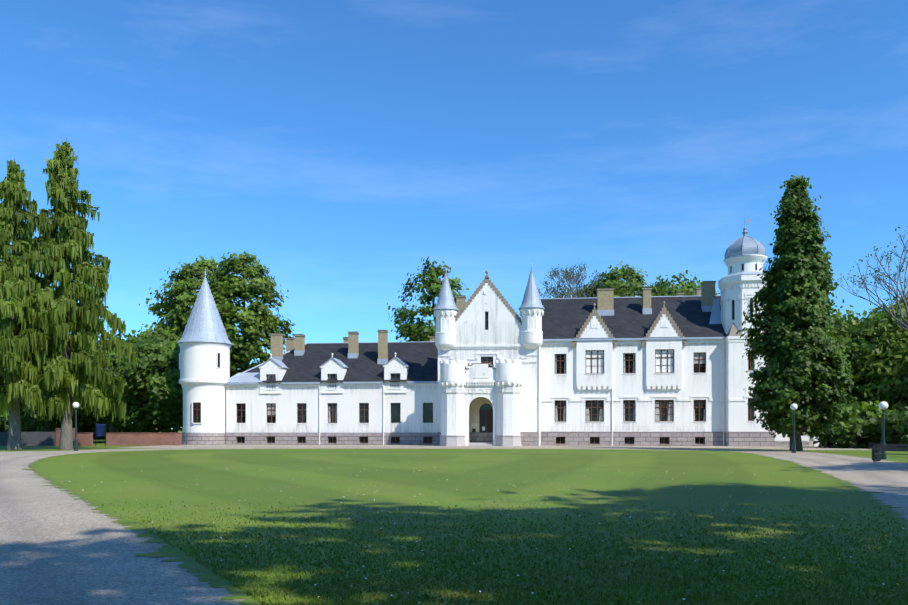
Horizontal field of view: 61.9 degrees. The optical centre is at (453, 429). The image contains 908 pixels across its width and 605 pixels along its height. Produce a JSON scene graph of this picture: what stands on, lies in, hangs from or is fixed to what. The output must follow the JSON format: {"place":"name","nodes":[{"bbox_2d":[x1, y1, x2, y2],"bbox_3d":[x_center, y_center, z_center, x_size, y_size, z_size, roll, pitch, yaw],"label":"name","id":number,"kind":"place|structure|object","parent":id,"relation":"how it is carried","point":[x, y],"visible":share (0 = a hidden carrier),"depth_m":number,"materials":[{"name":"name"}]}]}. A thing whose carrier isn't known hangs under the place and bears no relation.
{"place":"outdoors","nodes":[
{"label":"outdoors","id":0,"kind":"place"},
{"bbox_2d":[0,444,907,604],"bbox_3d":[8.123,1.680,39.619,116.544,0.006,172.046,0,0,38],"label":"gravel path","id":1,"kind":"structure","parent":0,"point":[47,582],"depth_m":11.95,"materials":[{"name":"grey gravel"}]},
{"bbox_2d":[73,402,78,450],"bbox_3d":[-29.330,-0.216,58.704,0.490,3.806,0.490,0,0,2],"label":"lamp","id":2,"kind":"object","parent":1,"relation":"on","point":[75,405],"visible":0.98,"depth_m":58.63,"materials":[{"name":"grey metal"}]},
{"bbox_2d":[790,403,797,452],"bbox_3d":[24.213,-0.077,53.901,0.490,3.529,0.490,0,0,2],"label":"lamp","id":3,"kind":"object","parent":1,"relation":"on","point":[793,406],"visible":1,"depth_m":53.83,"materials":[{"name":"grey metal"}]},
{"bbox_2d":[775,305,907,436],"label":"tree","id":4,"kind":"object","parent":1,"relation":"on","point":[843,324],"visible":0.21,"depth_m":75.80,"materials":[{"name":"green plant"}]},
{"bbox_2d":[832,303,907,412],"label":"tree","id":5,"kind":"object","parent":1,"relation":"on","point":[864,349],"visible":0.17,"depth_m":74.70,"materials":[{"name":"green plant"}]},
{"bbox_2d":[834,225,907,331],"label":"bare tree","id":6,"kind":"object","parent":1,"relation":"on","point":[903,298],"visible":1,"depth_m":74.05,"materials":[{"name":"brown plant"}]},
{"bbox_2d":[868,440,881,447],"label":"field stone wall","id":7,"kind":"structure","parent":1,"relation":"on","point":[870,444],"depth_m":66.27,"materials":[{"name":"grey stone"}]},
{"bbox_2d":[872,447,881,460],"bbox_3d":[22.193,1.312,39.736,0.470,0.750,0.458,0,0,2],"label":"trash can","id":8,"kind":"object","parent":1,"relation":"on","point":[879,457],"visible":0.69,"depth_m":39.56,"materials":[{"name":"grey metal"}]},
{"bbox_2d":[852,326,907,412],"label":"tree","id":9,"kind":"object","parent":1,"relation":"on","point":[897,370],"visible":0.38,"depth_m":73.29,"materials":[{"name":"green plant"}]},
{"bbox_2d":[871,443,907,462],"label":"park bench","id":10,"kind":"object","parent":1,"relation":"on","point":[876,446],"visible":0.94,"depth_m":38.18,"materials":[{"name":"brown wood"}]},
{"bbox_2d":[897,415,907,446],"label":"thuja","id":11,"kind":"object","parent":1,"relation":"on","point":[904,436],"visible":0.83,"depth_m":60.73,"materials":[{"name":"green plant"}]},
{"bbox_2d":[0,430,907,604],"bbox_3d":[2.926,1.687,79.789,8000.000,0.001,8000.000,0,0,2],"label":"ground","id":12,"kind":"structure","parent":0,"point":[100,444],"depth_m":60.05,"materials":[{"name":"green plant"}]},
{"bbox_2d":[0,386,42,431],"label":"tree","id":13,"kind":"object","parent":12,"relation":"on","point":[4,424],"visible":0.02,"depth_m":119.82,"materials":[{"name":"green plant"}]},
{"bbox_2d":[0,159,85,449],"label":"larch tree","id":14,"kind":"object","parent":12,"relation":"on","point":[18,278],"visible":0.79,"depth_m":59.97,"materials":[{"name":"green plant"}]},
{"bbox_2d":[8,390,128,434],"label":"hedge","id":15,"kind":"object","parent":12,"relation":"on","point":[46,425],"visible":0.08,"depth_m":93.32,"materials":[{"name":"green plant"}]},
{"bbox_2d":[0,139,138,448],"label":"larch tree","id":16,"kind":"object","parent":12,"relation":"on","point":[69,242],"visible":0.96,"depth_m":62.82,"materials":[{"name":"green plant"}]},
{"bbox_2d":[36,422,131,439],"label":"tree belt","id":17,"kind":"object","parent":12,"relation":"on","point":[99,437],"depth_m":123.22,"materials":[{"name":"green plant"}]},
{"bbox_2d":[0,428,181,445],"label":"brick garden wall","id":18,"kind":"structure","parent":12,"relation":"on","point":[84,439],"depth_m":77.83,"materials":[{"name":"red brick"}]},
{"bbox_2d":[95,424,105,445],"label":"info sign","id":19,"kind":"object","parent":12,"relation":"on","point":[100,429],"visible":1,"depth_m":74.86,"materials":[{"name":"blue metal"}]},
{"bbox_2d":[63,332,160,432],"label":"tree","id":20,"kind":"object","parent":12,"relation":"on","point":[107,419],"visible":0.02,"depth_m":90.74,"materials":[{"name":"green plant"}]},
{"bbox_2d":[94,413,182,437],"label":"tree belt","id":21,"kind":"object","parent":12,"relation":"on","point":[124,430],"visible":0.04,"depth_m":119.61,"materials":[{"name":"green plant"}]},
{"bbox_2d":[115,324,179,429],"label":"tree","id":22,"kind":"object","parent":12,"relation":"on","point":[158,333],"visible":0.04,"depth_m":99.03,"materials":[{"name":"green plant"}]},
{"bbox_2d":[111,334,235,432],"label":"tree","id":23,"kind":"object","parent":12,"relation":"on","point":[163,409],"visible":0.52,"depth_m":86.66,"materials":[{"name":"green plant"}]},
{"bbox_2d":[139,254,245,361],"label":"tree","id":24,"kind":"object","parent":12,"relation":"on","point":[182,292],"visible":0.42,"depth_m":108.89,"materials":[{"name":"green plant"}]},
{"bbox_2d":[208,249,295,376],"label":"tree","id":25,"kind":"object","parent":12,"relation":"on","point":[256,320],"visible":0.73,"depth_m":105.72,"materials":[{"name":"green plant"}]},
{"bbox_2d":[387,256,468,341],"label":"tree","id":26,"kind":"object","parent":12,"relation":"on","point":[420,331],"visible":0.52,"depth_m":109.39,"materials":[{"name":"green plant"}]},
{"bbox_2d":[177,216,818,445],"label":"castle","id":27,"kind":"structure","parent":12,"relation":"on","point":[485,365],"depth_m":78.72,"materials":[{"name":"white paint"}]},
{"bbox_2d":[538,285,575,297],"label":"bare tree","id":28,"kind":"object","parent":12,"relation":"on","point":[568,291],"visible":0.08,"depth_m":122.58,"materials":[{"name":"brown plant"}]},
{"bbox_2d":[538,264,602,297],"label":"bare tree","id":29,"kind":"object","parent":12,"relation":"on","point":[568,277],"visible":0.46,"depth_m":114.40,"materials":[{"name":"brown plant"}]},
{"bbox_2d":[573,260,652,297],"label":"tree","id":30,"kind":"object","parent":12,"relation":"on","point":[632,278],"visible":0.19,"depth_m":113.96,"materials":[{"name":"green plant"}]},
{"bbox_2d":[634,270,719,295],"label":"tree","id":31,"kind":"object","parent":12,"relation":"on","point":[660,288],"visible":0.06,"depth_m":108.52,"materials":[{"name":"green plant"}]},
{"bbox_2d":[736,175,853,450],"bbox_3d":[26.214,-8.874,58.285,8.100,21.185,8.343,0,0,2],"label":"columnar tree","id":32,"kind":"object","parent":12,"relation":"on","point":[795,315],"visible":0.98,"depth_m":56.50,"materials":[{"name":"green plant"}]},
{"bbox_2d":[802,400,896,448],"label":"bush","id":33,"kind":"object","parent":12,"relation":"on","point":[851,427],"visible":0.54,"depth_m":66.94,"materials":[{"name":"green plant"}]},
{"bbox_2d":[857,402,907,446],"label":"bush","id":34,"kind":"object","parent":12,"relation":"on","point":[894,423],"visible":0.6,"depth_m":64.07,"materials":[{"name":"green plant"}]},
{"bbox_2d":[878,401,887,458],"bbox_3d":[24.115,0.059,42.495,0.490,3.257,0.490,0,0,2],"label":"lamp","id":35,"kind":"object","parent":12,"relation":"on","point":[883,406],"visible":0.96,"depth_m":42.43,"materials":[{"name":"grey metal"}]},
{"bbox_2d":[869,288,907,330],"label":"tree","id":36,"kind":"object","parent":12,"relation":"on","point":[894,308],"depth_m":97.30,"materials":[{"name":"green plant"}]},
{"bbox_2d":[0,0,907,428],"label":"sky","id":37,"kind":"structure","parent":0,"point":[344,145],"materials":[{"name":"blue"}]},
{"bbox_2d":[21,448,907,604],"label":"lawn","id":38,"kind":"structure","parent":0,"point":[619,480],"depth_m":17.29,"materials":[{"name":"green plant"}]}
]}

